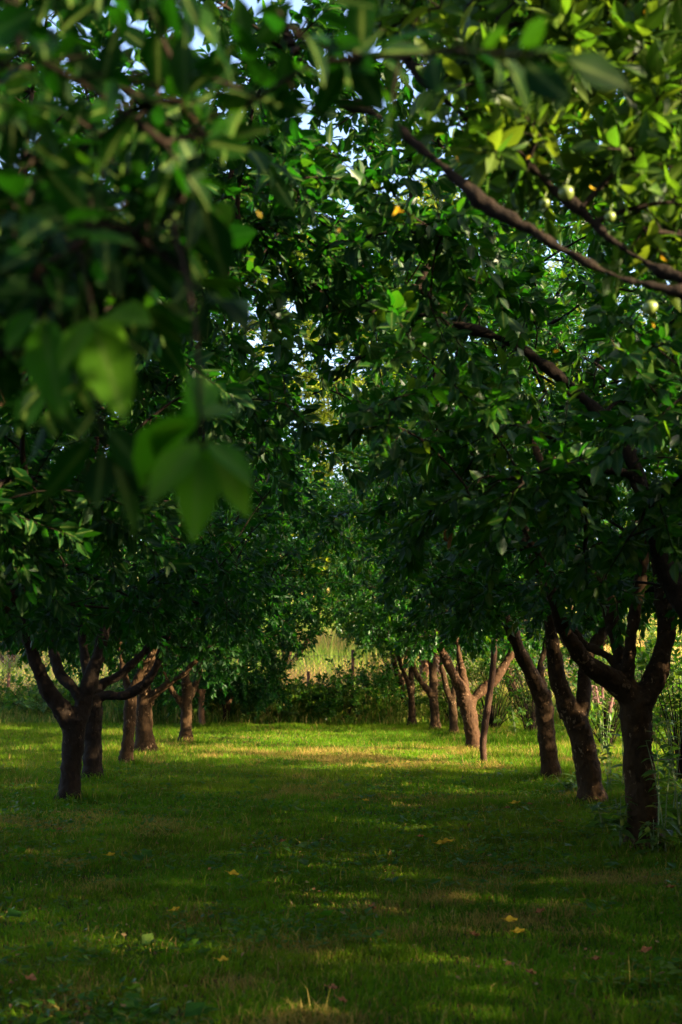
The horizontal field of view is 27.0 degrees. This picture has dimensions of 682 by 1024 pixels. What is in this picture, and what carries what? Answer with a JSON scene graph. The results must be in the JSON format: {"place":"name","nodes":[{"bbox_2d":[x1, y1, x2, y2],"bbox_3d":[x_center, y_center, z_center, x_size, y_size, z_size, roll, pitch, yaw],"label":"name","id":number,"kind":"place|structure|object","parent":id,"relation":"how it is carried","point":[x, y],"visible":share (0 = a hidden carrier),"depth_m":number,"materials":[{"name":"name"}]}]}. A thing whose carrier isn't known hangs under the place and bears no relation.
{"place":"outdoors","nodes":[
{"label":"outdoors","id":0,"kind":"place"},
{"bbox_2d":[0,0,670,538],"label":"sky","id":1,"kind":"structure","parent":0,"point":[197,42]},
{"bbox_2d":[0,717,681,1023],"bbox_3d":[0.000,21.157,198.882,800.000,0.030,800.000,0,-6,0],"label":"ground","id":2,"kind":"structure","parent":0,"point":[179,1007],"depth_m":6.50,"materials":[{"name":"green plant"}]},
{"bbox_2d":[0,659,31,706],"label":"bush","id":3,"kind":"object","parent":2,"relation":"on","point":[10,671],"visible":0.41,"depth_m":27.88,"materials":[{"name":"green plant"}]},
{"bbox_2d":[21,973,36,980],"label":"fallen leaf","id":4,"kind":"object","parent":2,"relation":"on","point":[31,976],"visible":1,"depth_m":5.32,"materials":[{"name":"brown plant"}]},
{"bbox_2d":[0,429,68,670],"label":"tall tree","id":5,"kind":"object","parent":2,"relation":"on","point":[12,659],"visible":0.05,"depth_m":36.75,"materials":[{"name":"green plant"}]},
{"bbox_2d":[0,668,73,718],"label":"bush","id":6,"kind":"object","parent":2,"relation":"on","point":[34,692],"visible":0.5,"depth_m":26.51,"materials":[{"name":"green plant"}]},
{"bbox_2d":[15,682,78,718],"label":"bush","id":7,"kind":"object","parent":2,"relation":"on","point":[33,703],"visible":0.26,"depth_m":26.00,"materials":[{"name":"green plant"}]},
{"bbox_2d":[79,679,159,714],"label":"bush","id":8,"kind":"object","parent":2,"relation":"on","point":[113,686],"visible":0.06,"depth_m":27.02,"materials":[{"name":"green plant"}]},
{"bbox_2d":[102,683,179,719],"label":"bush","id":9,"kind":"object","parent":2,"relation":"on","point":[120,708],"visible":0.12,"depth_m":25.99,"materials":[{"name":"green plant"}]},
{"bbox_2d":[6,332,317,763],"bbox_3d":[-2.671,0.288,16.537,4.862,5.480,3.873,0,-6,0],"label":"apple tree","id":10,"kind":"object","parent":2,"relation":"on","point":[126,752],"visible":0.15,"depth_m":16.27,"materials":[{"name":"green plant"}]},
{"bbox_2d":[0,338,326,780],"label":"apple tree","id":11,"kind":"object","parent":2,"relation":"on","point":[92,757],"visible":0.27,"depth_m":14.19,"materials":[{"name":"green plant"}]},
{"bbox_2d":[0,374,334,754],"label":"apple tree","id":12,"kind":"object","parent":2,"relation":"on","point":[144,737],"visible":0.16,"depth_m":17.87,"materials":[{"name":"green plant"}]},
{"bbox_2d":[0,244,352,802],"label":"apple tree","id":13,"kind":"object","parent":2,"relation":"on","point":[72,721],"visible":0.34,"depth_m":12.16,"materials":[{"name":"green plant"}]},
{"bbox_2d":[157,691,229,717],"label":"bush","id":14,"kind":"object","parent":2,"relation":"on","point":[196,706],"visible":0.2,"depth_m":25.93,"materials":[{"name":"green plant"}]},
{"bbox_2d":[44,468,344,742],"bbox_3d":[-2.273,0.748,20.648,4.776,5.369,4.236,0,-6,0],"label":"apple tree","id":15,"kind":"object","parent":2,"relation":"on","point":[188,691],"visible":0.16,"depth_m":20.35,"materials":[{"name":"green plant"}]},
{"bbox_2d":[0,44,404,657],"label":"apple tree","id":16,"kind":"object","parent":2,"relation":"on","point":[146,599],"visible":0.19,"depth_m":8.97,"materials":[{"name":"green plant"}]},
{"bbox_2d":[215,955,227,961],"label":"fallen leaf","id":17,"kind":"object","parent":2,"relation":"on","point":[223,958],"visible":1,"depth_m":5.58,"materials":[{"name":"yellow plant"}]},
{"bbox_2d":[114,439,331,725],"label":"apple tree","id":18,"kind":"object","parent":2,"relation":"on","point":[267,688],"visible":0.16,"depth_m":24.18,"materials":[{"name":"green plant"}]},
{"bbox_2d":[197,678,255,717],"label":"bush","id":19,"kind":"object","parent":2,"relation":"on","point":[231,711],"visible":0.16,"depth_m":25.85,"materials":[{"name":"green plant"}]},
{"bbox_2d":[226,869,238,875],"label":"fallen leaf","id":20,"kind":"object","parent":2,"relation":"on","point":[233,872],"visible":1,"depth_m":7.74,"materials":[{"name":"yellow plant"}]},
{"bbox_2d":[133,468,342,721],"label":"apple tree","id":21,"kind":"object","parent":2,"relation":"on","point":[224,702],"visible":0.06,"depth_m":25.38,"materials":[{"name":"green plant"}]},
{"bbox_2d":[234,679,306,720],"bbox_3d":[-1.350,3.494,25.999,1.500,0.942,1.398,-2,-6,20],"label":"bush","id":22,"kind":"object","parent":2,"relation":"on","point":[293,712],"visible":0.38,"depth_m":25.87,"materials":[{"name":"green plant"}]},
{"bbox_2d":[0,0,566,635],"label":"apple tree","id":23,"kind":"object","parent":2,"relation":"on","point":[24,528],"visible":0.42,"depth_m":5.88,"materials":[{"name":"green plant"}]},
{"bbox_2d":[272,674,324,705],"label":"bush","id":24,"kind":"object","parent":2,"relation":"on","point":[301,681],"visible":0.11,"depth_m":26.71,"materials":[{"name":"green plant"}]},
{"bbox_2d":[277,680,334,717],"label":"bush","id":25,"kind":"object","parent":2,"relation":"on","point":[302,694],"visible":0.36,"depth_m":26.13,"materials":[{"name":"green plant"}]},
{"bbox_2d":[203,225,414,673],"bbox_3d":[-1.567,-1.381,36.382,7.750,12.761,7.692,0,-6,0],"label":"tall tree","id":26,"kind":"object","parent":2,"relation":"on","point":[357,380],"visible":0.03,"depth_m":35.60,"materials":[{"name":"green plant"}]},
{"bbox_2d":[0,0,630,543],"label":"apple tree","id":27,"kind":"object","parent":2,"relation":"on","point":[64,330],"visible":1,"depth_m":1.84,"materials":[{"name":"green plant"}]},
{"bbox_2d":[323,983,337,988],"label":"fallen leaf","id":28,"kind":"object","parent":2,"relation":"on","point":[333,986],"visible":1,"depth_m":5.18,"materials":[{"name":"brown plant"}]},
{"bbox_2d":[308,680,370,720],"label":"bush","id":29,"kind":"object","parent":2,"relation":"on","point":[329,704],"visible":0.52,"depth_m":25.94,"materials":[{"name":"green plant"}]},
{"bbox_2d":[0,650,681,708],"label":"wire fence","id":30,"kind":"object","parent":2,"relation":"on","point":[352,659],"visible":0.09,"depth_m":28.17,"materials":[{"name":"grey metal"}]},
{"bbox_2d":[335,995,346,1001],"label":"fallen leaf","id":31,"kind":"object","parent":2,"relation":"on","point":[342,998],"visible":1,"depth_m":5.00,"materials":[{"name":"brown plant"}]},
{"bbox_2d":[1,745,681,1023],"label":"leaf litter","id":32,"kind":"object","parent":2,"relation":"on","point":[342,912],"visible":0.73,"depth_m":6.80,"materials":[{"name":"brown plant"}]},
{"bbox_2d":[296,675,398,723],"bbox_3d":[0.130,3.500,26.235,1.668,1.016,1.962,-3,-6,25],"label":"bush","id":33,"kind":"object","parent":2,"relation":"on","point":[355,695],"visible":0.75,"depth_m":25.86,"materials":[{"name":"green plant"}]},
{"bbox_2d":[313,654,423,719],"bbox_3d":[0.480,3.393,26.793,2.330,1.468,2.069,0,-6,0],"label":"bush","id":34,"kind":"object","parent":2,"relation":"on","point":[362,676],"visible":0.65,"depth_m":26.52,"materials":[{"name":"green plant"}]},
{"bbox_2d":[343,572,428,695],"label":"verge tree","id":35,"kind":"object","parent":2,"relation":"on","point":[423,663],"visible":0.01,"depth_m":29.24,"materials":[{"name":"green plant"}]},
{"bbox_2d":[364,653,425,706],"bbox_3d":[1.070,3.418,27.424,1.173,1.419,1.246,3,-6,-26],"label":"bush","id":36,"kind":"object","parent":2,"relation":"on","point":[393,677],"visible":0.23,"depth_m":27.45,"materials":[{"name":"green plant"}]},
{"bbox_2d":[318,464,502,705],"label":"apple tree","id":37,"kind":"object","parent":2,"relation":"on","point":[394,663],"visible":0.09,"depth_m":27.03,"materials":[{"name":"green plant"}]},
{"bbox_2d":[306,448,521,726],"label":"apple tree","id":38,"kind":"object","parent":2,"relation":"on","point":[409,681],"visible":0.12,"depth_m":24.90,"materials":[{"name":"green plant"}]},
{"bbox_2d":[294,443,537,729],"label":"apple tree","id":39,"kind":"object","parent":2,"relation":"on","point":[431,690],"visible":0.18,"depth_m":23.40,"materials":[{"name":"green plant"}]},
{"bbox_2d":[313,468,524,699],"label":"apple tree","id":40,"kind":"object","parent":2,"relation":"on","point":[334,628],"depth_m":28.55,"materials":[{"name":"green plant"}]},
{"bbox_2d":[163,0,681,626],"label":"apple tree","id":41,"kind":"object","parent":2,"relation":"on","point":[575,480],"visible":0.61,"depth_m":6.21,"materials":[{"name":"green plant"}]},
{"bbox_2d":[368,539,489,695],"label":"verge tree","id":42,"kind":"object","parent":2,"relation":"on","point":[437,660],"visible":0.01,"depth_m":28.78,"materials":[{"name":"green plant"}]},
{"bbox_2d":[286,175,573,655],"bbox_3d":[2.278,-2.087,38.734,8.845,14.674,8.912,-2,-6,15],"label":"tall tree","id":43,"kind":"object","parent":2,"relation":"on","point":[420,202],"visible":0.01,"depth_m":38.31,"materials":[{"name":"green plant"}]},
{"bbox_2d":[433,838,452,843],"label":"fallen leaf","id":44,"kind":"object","parent":2,"relation":"on","point":[445,840],"visible":1,"depth_m":9.06,"materials":[{"name":"yellow plant"}]},
{"bbox_2d":[415,661,493,721],"bbox_3d":[2.064,3.270,25.864,1.518,1.153,1.653,0,-6,0],"label":"bush","id":45,"kind":"object","parent":2,"relation":"on","point":[440,702],"visible":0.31,"depth_m":25.80,"materials":[{"name":"green plant"}]},
{"bbox_2d":[321,429,606,733],"bbox_3d":[2.006,0.894,22.266,4.656,5.396,3.978,0,-6,0],"label":"apple tree","id":46,"kind":"object","parent":2,"relation":"on","point":[452,706],"visible":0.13,"depth_m":22.09,"materials":[{"name":"green plant"}]},
{"bbox_2d":[299,353,630,749],"bbox_3d":[1.829,0.501,18.633,4.832,5.469,3.827,0,-6,0],"label":"apple tree","id":47,"kind":"object","parent":2,"relation":"on","point":[466,701],"visible":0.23,"depth_m":18.62,"materials":[{"name":"green plant"}]},
{"bbox_2d":[256,0,681,361],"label":"apple tree","id":48,"kind":"object","parent":2,"relation":"on","point":[507,128],"visible":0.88,"depth_m":3.70,"materials":[{"name":"green plant"}]},
{"bbox_2d":[466,930,479,935],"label":"fallen leaf","id":49,"kind":"object","parent":2,"relation":"on","point":[474,933],"visible":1,"depth_m":6.11,"materials":[{"name":"brown plant"}]},
{"bbox_2d":[283,257,679,778],"bbox_3d":[1.995,0.092,14.372,5.188,5.446,3.985,0,-6,0],"label":"apple tree","id":50,"kind":"object","parent":2,"relation":"on","point":[541,693],"visible":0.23,"depth_m":14.14,"materials":[{"name":"green plant"}]},
{"bbox_2d":[295,90,681,851],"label":"apple tree","id":51,"kind":"object","parent":2,"relation":"on","point":[641,598],"visible":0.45,"depth_m":9.22,"materials":[{"name":"green plant"}]},
{"bbox_2d":[479,629,497,763],"bbox_3d":[1.709,2.140,16.432,0.234,1.716,0.089,0,-6,0],"label":"wooden stake","id":52,"kind":"object","parent":2,"relation":"on","point":[486,716],"visible":0.67,"depth_m":16.39,"materials":[{"name":"brown wood"}]},
{"bbox_2d":[437,646,546,727],"bbox_3d":[2.557,2.787,24.364,2.007,1.833,1.552,0,-6,0],"label":"bush","id":53,"kind":"object","parent":2,"relation":"on","point":[494,720],"visible":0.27,"depth_m":24.26,"materials":[{"name":"green plant"}]},
{"bbox_2d":[307,202,677,804],"bbox_3d":[2.161,-0.133,12.109,4.937,5.432,4.020,0,-6,0],"label":"apple tree","id":54,"kind":"object","parent":2,"relation":"on","point":[573,711],"visible":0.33,"depth_m":11.80,"materials":[{"name":"green plant"}]},
{"bbox_2d":[501,915,517,921],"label":"fallen leaf","id":55,"kind":"object","parent":2,"relation":"on","point":[509,918],"visible":1,"depth_m":6.38,"materials":[{"name":"yellow plant"}]},
{"bbox_2d":[507,704,521,731],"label":"weed plant","id":56,"kind":"object","parent":2,"relation":"on","point":[514,719],"visible":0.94,"depth_m":22.47,"materials":[{"name":"green plant"}]},
{"bbox_2d":[509,927,524,932],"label":"fallen leaf","id":57,"kind":"object","parent":2,"relation":"on","point":[517,930],"visible":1,"depth_m":6.13,"materials":[{"name":"yellow plant"}]},
{"bbox_2d":[478,628,577,731],"bbox_3d":[3.144,2.776,22.965,1.957,2.069,1.638,0,-6,0],"label":"bush","id":58,"kind":"object","parent":2,"relation":"on","point":[529,721],"visible":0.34,"depth_m":22.78,"materials":[{"name":"green plant"}]},
{"bbox_2d":[477,556,581,712],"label":"verge tree","id":59,"kind":"object","parent":2,"relation":"on","point":[565,653],"visible":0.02,"depth_m":26.26,"materials":[{"name":"green plant"}]},
{"bbox_2d":[522,967,536,973],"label":"fallen leaf","id":60,"kind":"object","parent":2,"relation":"on","point":[531,970],"visible":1,"depth_m":5.42,"materials":[{"name":"brown plant"}]},
{"bbox_2d":[532,908,543,912],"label":"fallen leaf","id":61,"kind":"object","parent":2,"relation":"on","point":[538,910],"visible":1,"depth_m":6.66,"materials":[{"name":"brown plant"}]},
{"bbox_2d":[549,771,576,793],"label":"weed plant","id":62,"kind":"object","parent":2,"relation":"on","point":[570,785],"visible":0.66,"depth_m":12.59,"materials":[{"name":"green plant"}]},
{"bbox_2d":[500,285,677,641],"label":"tall tree","id":63,"kind":"object","parent":2,"relation":"on","point":[581,310],"depth_m":38.24,"materials":[{"name":"green plant"}]},
{"bbox_2d":[499,477,681,689],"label":"apple tree","id":64,"kind":"object","parent":2,"relation":"on","point":[646,626],"visible":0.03,"depth_m":31.00,"materials":[{"name":"green plant"}]},
{"bbox_2d":[583,802,618,833],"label":"weed plant","id":65,"kind":"object","parent":2,"relation":"on","point":[596,823],"visible":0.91,"depth_m":9.82,"materials":[{"name":"green plant"}]},
{"bbox_2d":[591,685,615,752],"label":"flowering weed","id":66,"kind":"object","parent":2,"relation":"on","point":[599,717],"visible":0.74,"depth_m":17.99,"materials":[{"name":"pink plant"}]},
{"bbox_2d":[554,649,654,744],"bbox_3d":[3.584,2.498,19.335,1.363,1.388,1.387,2,-6,-22],"label":"bush","id":67,"kind":"object","parent":2,"relation":"on","point":[603,714],"visible":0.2,"depth_m":19.30,"materials":[{"name":"green plant"}]},
{"bbox_2d":[596,728,621,790],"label":"weed plant","id":68,"kind":"object","parent":2,"relation":"on","point":[607,771],"visible":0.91,"depth_m":12.59,"materials":[{"name":"green plant"}]},
{"bbox_2d":[609,719,623,782],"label":"weed plant","id":69,"kind":"object","parent":2,"relation":"on","point":[618,765],"visible":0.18,"depth_m":13.37,"materials":[{"name":"green plant"}]},
{"bbox_2d":[604,796,637,848],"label":"weed plant","id":70,"kind":"object","parent":2,"relation":"on","point":[622,823],"visible":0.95,"depth_m":9.19,"materials":[{"name":"green plant"}]},
{"bbox_2d":[583,613,681,743],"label":"bush","id":71,"kind":"object","parent":2,"relation":"on","point":[651,635],"visible":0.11,"depth_m":19.68,"materials":[{"name":"green plant"}]},
{"bbox_2d":[640,946,651,952],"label":"fallen leaf","id":72,"kind":"object","parent":2,"relation":"on","point":[644,949],"visible":1,"depth_m":5.80,"materials":[{"name":"brown plant"}]},
{"bbox_2d":[634,819,668,857],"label":"weed plant","id":73,"kind":"object","parent":2,"relation":"on","point":[653,837],"visible":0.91,"depth_m":8.95,"materials":[{"name":"green plant"}]},
{"bbox_2d":[635,636,681,780],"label":"bush","id":74,"kind":"object","parent":2,"relation":"on","point":[641,662],"visible":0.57,"depth_m":14.02,"materials":[{"name":"green plant"}]},
{"bbox_2d":[637,731,681,853],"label":"weed plant","id":75,"kind":"object","parent":2,"relation":"on","point":[665,812],"visible":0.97,"depth_m":9.00,"materials":[{"name":"green plant"}]},
{"bbox_2d":[655,707,681,789],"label":"weed plant","id":76,"kind":"object","parent":2,"relation":"on","point":[666,744],"visible":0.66,"depth_m":12.57,"materials":[{"name":"green plant"}]},
{"bbox_2d":[659,716,681,833],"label":"weed plant","id":77,"kind":"object","parent":2,"relation":"on","point":[677,822],"visible":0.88,"depth_m":9.83,"materials":[{"name":"green plant"}]},
{"bbox_2d":[0,682,681,724],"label":"tall grass","id":78,"kind":"structure","parent":0,"point":[389,714],"depth_m":25.86,"materials":[{"name":"green plant"}]},
{"bbox_2d":[0,546,681,703],"bbox_3d":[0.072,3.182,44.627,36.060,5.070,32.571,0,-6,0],"label":"meadow grass","id":79,"kind":"structure","parent":0,"point":[325,649],"depth_m":36.55,"materials":[{"name":"green plant"}]}
]}

